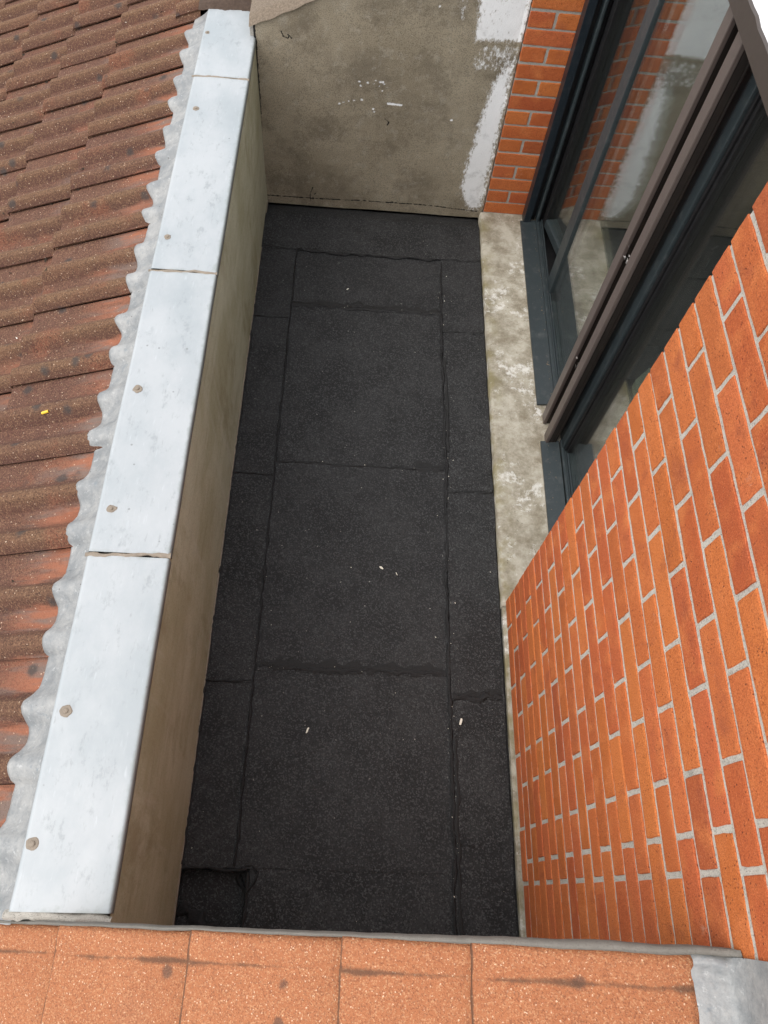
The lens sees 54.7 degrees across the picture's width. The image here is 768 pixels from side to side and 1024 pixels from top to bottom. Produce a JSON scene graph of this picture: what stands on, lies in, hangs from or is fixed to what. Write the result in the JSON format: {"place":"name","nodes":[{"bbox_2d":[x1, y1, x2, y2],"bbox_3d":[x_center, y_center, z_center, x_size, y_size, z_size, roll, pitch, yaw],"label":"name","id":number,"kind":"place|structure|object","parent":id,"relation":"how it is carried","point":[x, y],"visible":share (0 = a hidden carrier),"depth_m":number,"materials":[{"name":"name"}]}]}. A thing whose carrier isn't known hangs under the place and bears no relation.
{"place":"outdoors","nodes":[
{"label":"outdoors","id":0,"kind":"place"},
{"bbox_2d":[0,0,207,827],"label":"tiled roof","id":1,"kind":"structure","parent":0,"point":[72,301],"depth_m":2.78,"materials":[{"name":"tile"}]},
{"bbox_2d":[0,11,164,581],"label":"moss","id":2,"kind":"object","parent":1,"relation":"on","point":[80,169],"visible":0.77,"depth_m":3.10,"materials":[{"name":"plant"}]},
{"bbox_2d":[0,11,207,924],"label":"lead flashing","id":3,"kind":"object","parent":1,"relation":"on","point":[25,761],"visible":0.78,"depth_m":2.13,"materials":[{"name":"grey metal"}]},
{"bbox_2d":[174,204,518,936],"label":"terrace floor","id":4,"kind":"structure","parent":0,"point":[376,798],"depth_m":2.83,"materials":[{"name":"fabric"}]},
{"bbox_2d":[2,9,267,925],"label":"parapet wall","id":5,"kind":"structure","parent":4,"relation":"on","point":[104,841],"depth_m":2.17,"materials":[{"name":"metal"}]},
{"bbox_2d":[198,0,531,223],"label":"rendered wall","id":6,"kind":"structure","parent":4,"relation":"on","point":[393,106],"depth_m":3.32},
{"bbox_2d":[0,919,741,1023],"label":"roof verge","id":7,"kind":"structure","parent":4,"relation":"on","point":[60,972],"depth_m":1.35,"materials":[{"name":"tile"}]},
{"bbox_2d":[690,954,767,1023],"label":"lead apron","id":8,"kind":"object","parent":7,"relation":"on","point":[728,990],"visible":1,"depth_m":1.14,"materials":[{"name":"grey metal"}]},
{"bbox_2d":[478,212,565,608],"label":"concrete sill","id":9,"kind":"structure","parent":4,"relation":"on","point":[516,412],"depth_m":3.30,"materials":[{"name":"beige concrete"}]},
{"bbox_2d":[483,0,584,214],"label":"brick pier","id":10,"kind":"structure","parent":9,"relation":"on","point":[548,35],"depth_m":3.30,"materials":[{"name":"brick"}]},
{"bbox_2d":[542,0,767,442],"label":"shutter frame","id":11,"kind":"object","parent":9,"relation":"on","point":[738,48],"visible":1,"depth_m":2.09,"materials":[{"name":"brown paint"}]},
{"bbox_2d":[501,182,767,961],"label":"brick wall","id":12,"kind":"structure","parent":4,"relation":"on","point":[634,616],"depth_m":1.47,"materials":[{"name":"brick"}]},
{"bbox_2d":[520,0,766,532],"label":"window","id":13,"kind":"structure","parent":12,"relation":"attached to","point":[549,248],"depth_m":3.00,"materials":[{"name":"glass"}]},
{"bbox_2d":[556,0,767,475],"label":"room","id":14,"kind":"object","parent":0,"point":[732,209],"depth_m":3.69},
{"bbox_2d":[632,368,650,397],"bbox_3d":[1.241,-0.513,3.355,0.239,0.098,0.287,3,63,-3],"label":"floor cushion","id":15,"kind":"object","parent":14,"relation":"on","point":[638,382],"visible":0.17,"depth_m":3.35,"materials":[{"name":"green fabric"}]},
{"bbox_2d":[591,233,730,379],"bbox_3d":[1.499,-1.018,3.684,0.900,0.010,0.950,3,63,-3],"label":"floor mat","id":16,"kind":"object","parent":14,"relation":"on","point":[697,267],"depth_m":3.72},
{"bbox_2d":[752,0,767,41],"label":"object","id":17,"kind":"object","parent":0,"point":[761,7],"depth_m":1.63,"materials":[{"name":"white paint"}]}
]}

